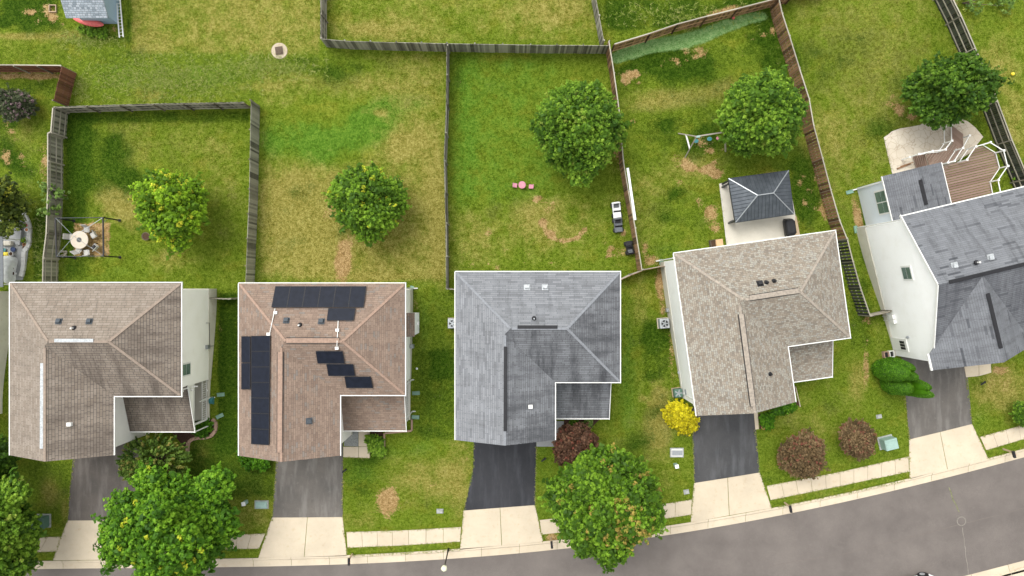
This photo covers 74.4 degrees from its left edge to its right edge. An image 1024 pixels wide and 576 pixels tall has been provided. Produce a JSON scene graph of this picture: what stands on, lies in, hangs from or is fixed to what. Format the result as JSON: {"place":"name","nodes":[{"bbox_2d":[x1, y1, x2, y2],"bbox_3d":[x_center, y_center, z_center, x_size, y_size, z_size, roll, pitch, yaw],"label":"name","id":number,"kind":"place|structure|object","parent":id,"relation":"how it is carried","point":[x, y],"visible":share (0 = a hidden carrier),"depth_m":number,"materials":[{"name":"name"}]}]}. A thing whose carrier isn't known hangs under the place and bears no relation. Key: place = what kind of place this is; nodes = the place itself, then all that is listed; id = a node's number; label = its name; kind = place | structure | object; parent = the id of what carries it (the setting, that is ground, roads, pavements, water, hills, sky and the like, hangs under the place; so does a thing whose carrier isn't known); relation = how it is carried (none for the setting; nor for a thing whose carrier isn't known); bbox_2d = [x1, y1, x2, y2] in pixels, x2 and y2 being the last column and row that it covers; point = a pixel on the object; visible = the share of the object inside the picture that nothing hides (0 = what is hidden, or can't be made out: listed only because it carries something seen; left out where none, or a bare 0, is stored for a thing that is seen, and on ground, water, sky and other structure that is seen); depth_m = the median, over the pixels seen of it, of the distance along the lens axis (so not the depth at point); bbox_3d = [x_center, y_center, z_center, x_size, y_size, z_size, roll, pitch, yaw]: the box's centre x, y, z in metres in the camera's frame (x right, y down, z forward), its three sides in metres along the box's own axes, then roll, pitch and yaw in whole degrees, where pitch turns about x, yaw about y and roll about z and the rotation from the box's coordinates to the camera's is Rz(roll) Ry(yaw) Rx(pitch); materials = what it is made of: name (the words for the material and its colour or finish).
{"place":"outdoors","nodes":[
{"label":"outdoors","id":0,"kind":"place"},
{"bbox_2d":[0,220,27,279],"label":"paved patio","id":1,"kind":"structure","parent":0,"point":[18,251],"depth_m":55.17,"materials":[{"name":"concrete"}]},
{"bbox_2d":[3,256,17,283],"bbox_3d":[-41.048,-1.466,54.818,1.310,0.750,2.396,0,90,0],"label":"furniture cover","id":2,"kind":"object","parent":1,"relation":"on","point":[10,263],"visible":0.68,"depth_m":54.65,"materials":[{"name":"fabric"}]},
{"bbox_2d":[0,236,20,286],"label":"fence","id":3,"kind":"object","parent":1,"relation":"on","point":[2,284],"visible":0.73,"depth_m":52.59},
{"bbox_2d":[37,537,65,551],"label":"sidewalk","id":4,"kind":"structure","parent":0,"point":[51,544],"depth_m":53.97,"materials":[{"name":"concrete"}]},
{"bbox_2d":[68,440,140,520],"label":"driveway","id":5,"kind":"structure","parent":0,"point":[95,481],"depth_m":53.98,"materials":[{"name":"asphalt"}]},
{"bbox_2d":[230,534,264,548],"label":"sidewalk","id":6,"kind":"structure","parent":0,"point":[244,541],"depth_m":53.97,"materials":[{"name":"concrete"}]},
{"bbox_2d":[272,443,342,517],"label":"driveway","id":7,"kind":"structure","parent":0,"point":[308,488],"depth_m":53.98,"materials":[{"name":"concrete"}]},
{"bbox_2d":[343,447,357,457],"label":"path","id":8,"kind":"structure","parent":0,"point":[350,451],"depth_m":53.96,"materials":[{"name":"concrete"}]},
{"bbox_2d":[347,527,460,547],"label":"sidewalk","id":9,"kind":"structure","parent":0,"point":[384,538],"depth_m":53.97,"materials":[{"name":"concrete"}]},
{"bbox_2d":[464,442,535,510],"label":"driveway","id":10,"kind":"structure","parent":0,"point":[503,476],"depth_m":53.98,"materials":[{"name":"asphalt"}]},
{"bbox_2d":[0,0,1023,575],"bbox_3d":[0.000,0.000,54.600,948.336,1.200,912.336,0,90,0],"label":"ground","id":11,"kind":"structure","parent":0,"point":[858,60],"depth_m":55.20,"materials":[{"name":"green plant"}]},
{"bbox_2d":[0,291,8,413],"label":"house","id":12,"kind":"structure","parent":11,"relation":"on","point":[4,320],"depth_m":54.12,"materials":[{"name":"grey"}]},
{"bbox_2d":[0,433,21,479],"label":"tree","id":13,"kind":"object","parent":11,"relation":"on","point":[7,462],"visible":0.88,"depth_m":51.25,"materials":[{"name":"green plant"}]},
{"bbox_2d":[0,171,35,239],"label":"tree","id":14,"kind":"object","parent":11,"relation":"on","point":[11,207],"visible":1,"depth_m":52.45,"materials":[{"name":"green plant"}]},
{"bbox_2d":[0,82,39,122],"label":"shrub","id":15,"kind":"object","parent":11,"relation":"on","point":[16,104],"visible":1,"depth_m":53.40,"materials":[{"name":"purple plant"}]},
{"bbox_2d":[0,467,47,575],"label":"tree","id":16,"kind":"object","parent":11,"relation":"on","point":[19,542],"visible":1,"depth_m":49.33,"materials":[{"name":"green plant"}]},
{"bbox_2d":[19,211,32,276],"bbox_3d":[-39.727,-3.884,55.140,1.038,0.253,5.953,0,90,0],"label":"stone border","id":17,"kind":"object","parent":11,"relation":"on","point":[25,249],"visible":0.87,"depth_m":55.02,"materials":[{"name":"stone"}]},
{"bbox_2d":[0,64,70,73],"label":"wooden fence","id":18,"kind":"object","parent":11,"relation":"on","point":[51,69],"visible":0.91,"depth_m":54.16,"materials":[{"name":"red wood"}]},
{"bbox_2d":[31,514,50,528],"bbox_3d":[-37.440,18.600,53.585,1.140,0.870,1.080,0,90,0],"label":"utility box","id":19,"kind":"object","parent":11,"relation":"on","point":[45,519],"visible":0.38,"depth_m":53.60,"materials":[{"name":"green paint"}]},
{"bbox_2d":[35,181,70,216],"bbox_3d":[-36.906,-6.999,53.905,2.418,2.652,2.716,24,90,0],"label":"shrub","id":20,"kind":"object","parent":11,"relation":"on","point":[59,191],"visible":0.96,"depth_m":53.40,"materials":[{"name":"green plant"}]},
{"bbox_2d":[42,107,69,281],"bbox_3d":[-36.778,-7.059,54.352,0.462,2.085,14.546,3,90,0],"label":"wooden fence","id":21,"kind":"object","parent":11,"relation":"on","point":[58,130],"visible":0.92,"depth_m":54.13,"materials":[{"name":"grey wood"}]},
{"bbox_2d":[52,67,76,105],"bbox_3d":[-35.972,-16.200,54.370,0.147,2.050,2.867,14,90,0],"label":"wooden fence","id":22,"kind":"object","parent":11,"relation":"on","point":[61,98],"visible":0.97,"depth_m":54.23,"materials":[{"name":"red wood"}]},
{"bbox_2d":[53,520,103,559],"bbox_3d":[-32.839,20.170,54.030,7.755,0.120,3.220,0,90,0],"label":"driveway apron","id":23,"kind":"object","parent":11,"relation":"on","point":[80,539],"visible":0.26,"depth_m":53.97,"materials":[{"name":"concrete"}]},
{"bbox_2d":[70,231,88,248],"bbox_3d":[-34.919,-3.884,54.815,1.440,0.770,1.440,0,90,0],"label":"round table","id":24,"kind":"object","parent":11,"relation":"on","point":[82,236],"visible":0.97,"depth_m":54.45,"materials":[{"name":"stone"}]},
{"bbox_2d":[55,217,120,258],"bbox_3d":[-33.927,-4.001,53.742,3.965,3.015,3.259,0,90,0],"label":"open gazebo","id":25,"kind":"object","parent":11,"relation":"on","point":[103,221],"visible":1,"depth_m":52.92,"materials":[{"name":"black metal"}]},
{"bbox_2d":[73,18,103,26],"bbox_3d":[-34.245,-21.548,54.672,2.494,0.406,0.663,13,90,0],"label":"kayak","id":26,"kind":"object","parent":11,"relation":"on","point":[91,23],"visible":0.79,"depth_m":54.52,"materials":[{"name":"red plastic"}]},
{"bbox_2d":[61,0,118,23],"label":"shed","id":27,"kind":"structure","parent":11,"relation":"on","point":[104,11],"depth_m":52.88,"materials":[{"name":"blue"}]},
{"bbox_2d":[76,25,108,39],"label":"shrub","id":28,"kind":"object","parent":11,"relation":"on","point":[99,33],"visible":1,"depth_m":54.88,"materials":[{"name":"green plant"}]},
{"bbox_2d":[9,282,216,461],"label":"house","id":29,"kind":"structure","parent":11,"relation":"on","point":[97,369],"depth_m":47.80,"materials":[{"name":"beige"}]},
{"bbox_2d":[183,362,190,376],"bbox_3d":[-24.135,6.035,49.979,0.080,1.410,1.010,0,90,0],"label":"window","id":30,"kind":"structure","parent":29,"relation":"in","point":[186,366],"depth_m":50.06,"materials":[{"name":"green glass"}]},
{"bbox_2d":[53,102,252,113],"bbox_3d":[-28.745,-14.488,54.370,15.141,2.050,0.197,-1,90,0],"label":"wooden fence","id":31,"kind":"object","parent":11,"relation":"on","point":[155,106],"visible":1,"depth_m":54.20,"materials":[{"name":"grey wood"}]},
{"bbox_2d":[115,432,192,487],"bbox_3d":[-27.444,13.329,51.871,5.785,4.316,4.765,0,90,0],"label":"crape myrtle","id":32,"kind":"object","parent":11,"relation":"on","point":[127,463],"visible":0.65,"depth_m":51.36,"materials":[{"name":"green plant"}]},
{"bbox_2d":[90,457,244,575],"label":"tree","id":33,"kind":"object","parent":11,"relation":"on","point":[157,522],"visible":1,"depth_m":47.67,"materials":[{"name":"green plant"}]},
{"bbox_2d":[127,168,209,260],"bbox_3d":[-26.191,-5.663,52.080,6.112,6.679,7.155,0,90,0],"label":"tree","id":34,"kind":"object","parent":11,"relation":"on","point":[169,206],"visible":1,"depth_m":50.28,"materials":[{"name":"green plant"}]},
{"bbox_2d":[172,419,213,446],"bbox_3d":[-25.384,11.283,54.035,3.196,0.100,2.330,-38,90,0],"label":"mulch bed","id":35,"kind":"object","parent":11,"relation":"on","point":[182,437],"visible":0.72,"depth_m":53.98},
{"bbox_2d":[190,417,214,438],"bbox_3d":[-24.719,11.172,53.617,2.057,0.872,1.717,0,90,0],"label":"shrub","id":36,"kind":"object","parent":35,"relation":"on","point":[203,433],"visible":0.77,"depth_m":53.52,"materials":[{"name":"green plant"}]},
{"bbox_2d":[185,418,217,451],"bbox_3d":[-24.812,11.959,53.950,3.584,0.234,1.092,-42,90,0],"label":"stone border","id":37,"kind":"object","parent":11,"relation":"on","point":[190,440],"visible":0.93,"depth_m":53.84,"materials":[{"name":"stone"}]},
{"bbox_2d":[245,99,259,283],"bbox_3d":[-20.866,-7.258,54.370,0.227,2.050,15.348,2,90,0],"label":"wooden fence","id":38,"kind":"object","parent":11,"relation":"on","point":[253,173],"visible":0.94,"depth_m":54.20,"materials":[{"name":"grey wood"}]},
{"bbox_2d":[236,450,270,472],"bbox_3d":[-20.422,13.564,53.337,2.881,1.390,2.394,0,90,0],"label":"shrub","id":39,"kind":"object","parent":11,"relation":"on","point":[249,463],"visible":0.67,"depth_m":53.12,"materials":[{"name":"green plant"}]},
{"bbox_2d":[255,500,268,508],"bbox_3d":[-20.020,17.320,53.900,1.104,0.240,0.660,0,90,0],"label":"utility box","id":40,"kind":"object","parent":11,"relation":"on","point":[261,504],"visible":1,"depth_m":53.83,"materials":[{"name":"green paint"}]},
{"bbox_2d":[271,43,287,58],"bbox_3d":[-19.013,-19.381,55.188,1.320,0.225,1.320,0,90,0],"label":"well cover","id":41,"kind":"object","parent":11,"relation":"on","point":[279,50],"visible":1,"depth_m":55.15,"materials":[{"name":"concrete"}]},
{"bbox_2d":[259,517,346,557],"bbox_3d":[-16.739,19.950,54.030,7.076,0.120,3.260,0,90,0],"label":"driveway apron","id":42,"kind":"object","parent":11,"relation":"on","point":[288,536],"visible":1,"depth_m":53.97,"materials":[{"name":"concrete"}]},
{"bbox_2d":[320,0,327,38],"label":"wooden fence","id":43,"kind":"object","parent":11,"relation":"on","point":[323,19],"visible":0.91,"depth_m":54.20,"materials":[{"name":"grey wood"}]},
{"bbox_2d":[238,282,418,461],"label":"house","id":44,"kind":"structure","parent":11,"relation":"on","point":[324,370],"depth_m":47.65,"materials":[{"name":"brown"}]},
{"bbox_2d":[344,432,357,446],"bbox_3d":[-12.860,11.820,54.035,1.160,0.100,1.720,0,90,0],"label":"porch","id":45,"kind":"object","parent":11,"relation":"on","point":[352,440],"visible":0.57,"depth_m":53.98,"materials":[{"name":"concrete"}]},
{"bbox_2d":[321,161,411,247],"bbox_3d":[-11.203,-6.776,52.018,6.355,6.804,6.356,-43,90,0],"label":"tree","id":46,"kind":"object","parent":11,"relation":"on","point":[369,203],"visible":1,"depth_m":50.86,"materials":[{"name":"green plant"}]},
{"bbox_2d":[364,434,387,458],"bbox_3d":[-10.830,12.550,53.558,1.890,0.951,1.982,0,90,0],"label":"shrub","id":47,"kind":"object","parent":11,"relation":"on","point":[375,445],"visible":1,"depth_m":53.41,"materials":[{"name":"green plant"}]},
{"bbox_2d":[27,0,762,280],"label":"long grass","id":48,"kind":"structure","parent":11,"relation":"on","point":[183,76],"depth_m":55.14,"materials":[{"name":"green plant"}]},
{"bbox_2d":[444,44,449,289],"bbox_3d":[-5.221,-9.568,54.370,0.348,2.050,19.389,0,90,0],"label":"wooden fence","id":49,"kind":"object","parent":11,"relation":"on","point":[445,161],"visible":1,"depth_m":54.19,"materials":[{"name":"grey wood"}]},
{"bbox_2d":[320,37,608,53],"bbox_3d":[-3.701,-19.402,54.370,22.952,2.050,0.294,1,90,0],"label":"wooden fence","id":50,"kind":"object","parent":11,"relation":"on","point":[453,47],"visible":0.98,"depth_m":54.19,"materials":[{"name":"grey wood"}]},
{"bbox_2d":[460,505,542,549],"bbox_3d":[-0.988,19.078,54.030,6.668,0.120,3.098,-6,90,0],"label":"driveway apron","id":51,"kind":"object","parent":11,"relation":"on","point":[487,528],"visible":1,"depth_m":53.97,"materials":[{"name":"concrete"}]},
{"bbox_2d":[34,449,1023,568],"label":"kerb","id":52,"kind":"structure","parent":11,"relation":"on","point":[546,545],"depth_m":54.09,"materials":[{"name":"concrete"}]},
{"bbox_2d":[454,271,620,445],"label":"house","id":53,"kind":"structure","parent":11,"relation":"on","point":[537,354],"depth_m":47.69,"materials":[{"name":"grey"}]},
{"bbox_2d":[536,421,563,446],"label":"front walk","id":54,"kind":"structure","parent":11,"relation":"on","point":[549,443],"depth_m":53.97,"materials":[{"name":"concrete"}]},
{"bbox_2d":[551,421,598,466],"bbox_3d":[4.942,12.148,52.370,3.906,3.699,3.655,0,90,0],"label":"japanese maple","id":55,"kind":"object","parent":11,"relation":"on","point":[571,443],"visible":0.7,"depth_m":51.38,"materials":[{"name":"brown plant"}]},
{"bbox_2d":[529,79,633,187],"bbox_3d":[5.136,-12.196,51.043,7.371,8.754,7.455,42,90,0],"label":"tree","id":56,"kind":"object","parent":11,"relation":"on","point":[580,126],"visible":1,"depth_m":48.85,"materials":[{"name":"green plant"}]},
{"bbox_2d":[591,0,604,44],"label":"wooden fence","id":57,"kind":"object","parent":11,"relation":"on","point":[598,23],"visible":0.97,"depth_m":54.09,"materials":[{"name":"grey wood"}]},
{"bbox_2d":[537,442,668,573],"bbox_3d":[6.710,15.595,49.501,8.913,9.438,8.539,-43,90,0],"label":"tree","id":58,"kind":"object","parent":11,"relation":"on","point":[605,505],"visible":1,"depth_m":46.76,"materials":[{"name":"green plant"}]},
{"bbox_2d":[610,202,621,217],"bbox_3d":[8.505,-6.338,54.763,0.820,0.866,1.296,-7,90,0],"label":"toy car","id":59,"kind":"object","parent":11,"relation":"on","point":[616,208],"visible":1,"depth_m":54.73,"materials":[{"name":"white plastic"}]},
{"bbox_2d":[612,218,623,232],"bbox_3d":[8.628,-5.111,54.763,0.820,0.866,1.152,-6,90,0],"label":"toy car","id":60,"kind":"object","parent":11,"relation":"on","point":[617,222],"visible":1,"depth_m":54.71,"materials":[{"name":"white plastic"}]},
{"bbox_2d":[606,40,642,270],"bbox_3d":[8.887,-10.479,54.352,0.397,2.085,18.394,-8,90,0],"label":"wooden fence","id":61,"kind":"object","parent":11,"relation":"on","point":[620,153],"visible":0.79,"depth_m":53.96,"materials":[{"name":"brown wood"}]},
{"bbox_2d":[626,168,635,219],"bbox_3d":[9.420,-7.425,53.285,0.180,0.100,4.150,-8,90,0],"label":"white trough","id":62,"kind":"object","parent":61,"relation":"on","point":[631,193],"visible":1,"depth_m":53.30,"materials":[{"name":"plastic"}]},
{"bbox_2d":[624,240,634,254],"bbox_3d":[9.548,-3.271,54.763,0.720,0.866,1.104,-10,90,0],"label":"toy car","id":63,"kind":"object","parent":11,"relation":"on","point":[628,245],"visible":1,"depth_m":54.73,"materials":[{"name":"black plastic"}]},
{"bbox_2d":[657,317,669,328],"bbox_3d":[12.262,2.852,54.572,0.897,0.890,0.858,-5,90,0],"label":"air conditioner","id":64,"kind":"object","parent":11,"relation":"on","point":[662,323],"visible":1,"depth_m":54.17,"materials":[{"name":"metal"}]},
{"bbox_2d":[671,387,682,397],"bbox_3d":[13.174,8.329,53.706,0.759,0.740,0.726,-8,90,0],"label":"air conditioner","id":65,"kind":"object","parent":11,"relation":"on","point":[677,392],"visible":1,"depth_m":53.38,"materials":[{"name":"green paint"}]},
{"bbox_2d":[670,448,683,456],"bbox_3d":[13.180,13.160,53.920,1.080,0.200,0.744,0,90,0],"label":"utility box","id":66,"kind":"object","parent":11,"relation":"on","point":[676,452],"visible":1,"depth_m":53.87,"materials":[{"name":"metal"}]},
{"bbox_2d":[660,398,700,435],"bbox_3d":[13.348,10.232,53.294,3.403,1.472,2.464,44,90,0],"label":"shrub","id":67,"kind":"object","parent":11,"relation":"on","point":[680,416],"visible":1,"depth_m":52.98,"materials":[{"name":"yellow plant"}]},
{"bbox_2d":[611,0,789,52],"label":"wooden fence","id":68,"kind":"object","parent":11,"relation":"on","point":[704,19],"visible":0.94,"depth_m":54.18,"materials":[{"name":"brown wood"}]},
{"bbox_2d":[678,132,725,157],"bbox_3d":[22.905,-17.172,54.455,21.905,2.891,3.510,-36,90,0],"label":"swing set","id":69,"kind":"object","parent":11,"relation":"on","point":[697,140],"visible":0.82,"depth_m":54.26,"materials":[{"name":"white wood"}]},
{"bbox_2d":[691,473,770,521],"bbox_3d":[17.251,16.673,54.030,6.579,0.120,3.061,-10,90,0],"label":"driveway apron","id":70,"kind":"object","parent":11,"relation":"on","point":[746,493],"visible":1,"depth_m":53.97,"materials":[{"name":"concrete"}]},
{"bbox_2d":[656,230,850,415],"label":"house","id":71,"kind":"structure","parent":11,"relation":"on","point":[759,326],"depth_m":47.74,"materials":[{"name":"beige"}]},
{"bbox_2d":[713,64,809,158],"bbox_3d":[18.869,-13.112,51.228,7.190,8.384,6.916,0,90,0],"label":"tree","id":72,"kind":"object","parent":11,"relation":"on","point":[766,112],"visible":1,"depth_m":49.35,"materials":[{"name":"green plant"}]},
{"bbox_2d":[770,402,797,415],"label":"shrub","id":73,"kind":"object","parent":11,"relation":"on","point":[783,410],"visible":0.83,"depth_m":53.41,"materials":[{"name":"green plant"}]},
{"bbox_2d":[776,426,830,480],"bbox_3d":[22.667,12.866,52.592,3.934,3.255,4.251,0,90,0],"label":"shrub","id":74,"kind":"object","parent":11,"relation":"on","point":[804,455],"visible":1,"depth_m":51.82,"materials":[{"name":"brown plant"}]},
{"bbox_2d":[770,0,847,239],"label":"wooden fence","id":75,"kind":"object","parent":11,"relation":"on","point":[783,38],"visible":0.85,"depth_m":54.05,"materials":[{"name":"brown wood"}]},
{"bbox_2d":[838,239,871,315],"bbox_3d":[27.160,-0.836,53.897,0.211,2.997,6.249,-12,90,0],"label":"wooden fence","id":76,"kind":"object","parent":11,"relation":"on","point":[853,286],"visible":0.94,"depth_m":53.72,"materials":[{"name":"brown wood"}]},
{"bbox_2d":[838,417,877,461],"bbox_3d":[26.941,11.747,52.576,3.280,3.288,3.299,0,90,0],"label":"shrub","id":77,"kind":"object","parent":11,"relation":"on","point":[858,438],"visible":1,"depth_m":51.86,"materials":[{"name":"brown plant"}]},
{"bbox_2d":[877,434,898,450],"bbox_3d":[29.880,12.320,53.535,1.200,0.970,1.020,-14,90,0],"label":"utility box","id":78,"kind":"object","parent":11,"relation":"on","point":[889,442],"visible":0.98,"depth_m":53.13,"materials":[{"name":"green paint"}]},
{"bbox_2d":[871,356,918,381],"bbox_3d":[29.568,6.380,51.901,2.148,4.251,1.965,0,90,0],"label":"arborvitae","id":79,"kind":"object","parent":11,"relation":"on","point":[891,368],"visible":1,"depth_m":51.43,"materials":[{"name":"green plant"}]},
{"bbox_2d":[879,379,934,398],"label":"arborvitae","id":80,"kind":"object","parent":11,"relation":"on","point":[918,388],"visible":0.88,"depth_m":51.08,"materials":[{"name":"green plant"}]},
{"bbox_2d":[853,162,1023,370],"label":"house","id":81,"kind":"structure","parent":11,"relation":"on","point":[946,274],"depth_m":47.80,"materials":[{"name":"grey stone"}]},
{"bbox_2d":[874,189,889,214],"bbox_3d":[28.540,-6.617,51.997,0.080,1.680,1.930,-14,90,0],"label":"window","id":82,"kind":"structure","parent":81,"relation":"in","point":[880,198],"depth_m":52.07,"materials":[{"name":"green glass"}]},
{"bbox_2d":[890,337,908,351],"bbox_3d":[30.333,4.433,52.850,0.090,2.100,1.020,-14,90,0],"label":"side door","id":83,"kind":"structure","parent":81,"relation":"in","point":[899,344],"depth_m":52.76,"materials":[{"name":"white plastic"}]},
{"bbox_2d":[900,265,913,280],"bbox_3d":[29.012,-1.094,49.582,0.080,1.230,1.130,-14,90,0],"label":"window","id":84,"kind":"structure","parent":81,"relation":"in","point":[907,274],"depth_m":49.47,"materials":[{"name":"green glass"}]},
{"bbox_2d":[909,424,986,477],"bbox_3d":[34.553,12.976,54.030,6.486,0.120,3.067,-15,90,0],"label":"driveway apron","id":85,"kind":"object","parent":11,"relation":"on","point":[962,445],"visible":1,"depth_m":53.97,"materials":[{"name":"concrete"}]},
{"bbox_2d":[901,125,1008,202],"bbox_3d":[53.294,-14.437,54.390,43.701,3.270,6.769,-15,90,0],"label":"deck","id":86,"kind":"structure","parent":11,"relation":"on","point":[957,137],"depth_m":53.80,"materials":[{"name":"brown wood"}]},
{"bbox_2d":[899,50,1014,130],"bbox_3d":[33.724,-15.019,51.879,7.399,7.082,5.817,0,90,0],"label":"tree","id":87,"kind":"object","parent":11,"relation":"on","point":[950,91],"visible":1,"depth_m":49.92,"materials":[{"name":"green plant"}]},
{"bbox_2d":[932,0,982,63],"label":"wooden fence","id":88,"kind":"object","parent":11,"relation":"on","point":[961,29],"visible":0.7,"depth_m":54.20,"materials":[{"name":"grey wood"}]},
{"bbox_2d":[953,0,1017,15],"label":"shrub","id":89,"kind":"object","parent":11,"relation":"on","point":[1000,2],"visible":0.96,"depth_m":54.53,"materials":[{"name":"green plant"}]},
{"bbox_2d":[966,561,1023,575],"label":"kerb","id":90,"kind":"structure","parent":11,"relation":"on","point":[1002,570],"depth_m":54.09,"materials":[{"name":"concrete"}]},
{"bbox_2d":[983,97,1023,187],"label":"wooden fence","id":91,"kind":"object","parent":11,"relation":"on","point":[993,122],"visible":0.67,"depth_m":54.17,"materials":[{"name":"grey wood"}]},
{"bbox_2d":[1008,400,1023,427],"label":"bush","id":92,"kind":"object","parent":11,"relation":"on","point":[1018,414],"visible":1,"depth_m":52.64,"materials":[{"name":"green plant"}]},
{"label":"mulch bed","id":93,"kind":"structure","parent":11,"relation":"on","visible":0},
{"bbox_2d":[758,411,775,431],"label":"shrub","id":94,"kind":"object","parent":93,"relation":"on","point":[767,420],"visible":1,"depth_m":53.54,"materials":[{"name":"green plant"}]},
{"bbox_2d":[26,457,1023,575],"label":"road","id":95,"kind":"structure","parent":0,"point":[755,547],"depth_m":54.10,"materials":[{"name":"grey asphalt"}]},
{"bbox_2d":[769,508,1022,565],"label":"road seam","id":96,"kind":"object","parent":95,"relation":"on","point":[897,540],"visible":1,"depth_m":54.07,"materials":[{"name":"asphalt"}]},
{"bbox_2d":[540,500,691,533],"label":"sidewalk","id":97,"kind":"structure","parent":0,"point":[681,508],"depth_m":53.97,"materials":[{"name":"concrete"}]},
{"bbox_2d":[692,407,759,482],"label":"driveway","id":98,"kind":"structure","parent":0,"point":[724,446],"depth_m":53.98,"materials":[{"name":"asphalt"}]},
{"bbox_2d":[719,183,794,245],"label":"paved patio","id":99,"kind":"structure","parent":0,"point":[754,230],"depth_m":55.15,"materials":[{"name":"concrete"}]},
{"bbox_2d":[721,170,793,223],"bbox_3d":[19.586,-7.179,53.663,4.813,3.107,3.557,-8,90,0],"label":"gazebo","id":100,"kind":"object","parent":99,"relation":"on","point":[760,196],"visible":1,"depth_m":52.73,"materials":[{"name":"metal"}]},
{"bbox_2d":[783,218,796,237],"bbox_3d":[22.407,-4.866,54.625,0.850,1.150,1.585,-8,90,0],"label":"covered grill","id":101,"kind":"object","parent":99,"relation":"on","point":[789,226],"visible":0.89,"depth_m":54.11,"materials":[{"name":"fabric"}]},
{"bbox_2d":[767,457,908,499],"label":"sidewalk","id":102,"kind":"structure","parent":0,"point":[861,474],"depth_m":53.97,"materials":[{"name":"concrete"}]},
{"bbox_2d":[884,119,982,173],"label":"stamped patio","id":103,"kind":"structure","parent":0,"point":[901,143],"depth_m":55.16,"materials":[{"name":"concrete"}]},
{"bbox_2d":[901,357,971,438],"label":"driveway","id":104,"kind":"structure","parent":0,"point":[947,407],"depth_m":53.98,"materials":[{"name":"asphalt"}]},
{"bbox_2d":[964,365,978,376],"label":"path","id":105,"kind":"structure","parent":0,"point":[971,371],"depth_m":53.97,"materials":[{"name":"concrete"}]},
{"bbox_2d":[979,364,990,375],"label":"path","id":106,"kind":"structure","parent":0,"point":[984,369],"depth_m":53.97,"materials":[{"name":"concrete"}]},
{"bbox_2d":[980,426,1023,449],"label":"sidewalk","id":107,"kind":"structure","parent":0,"point":[1004,437],"depth_m":53.97,"materials":[{"name":"concrete"}]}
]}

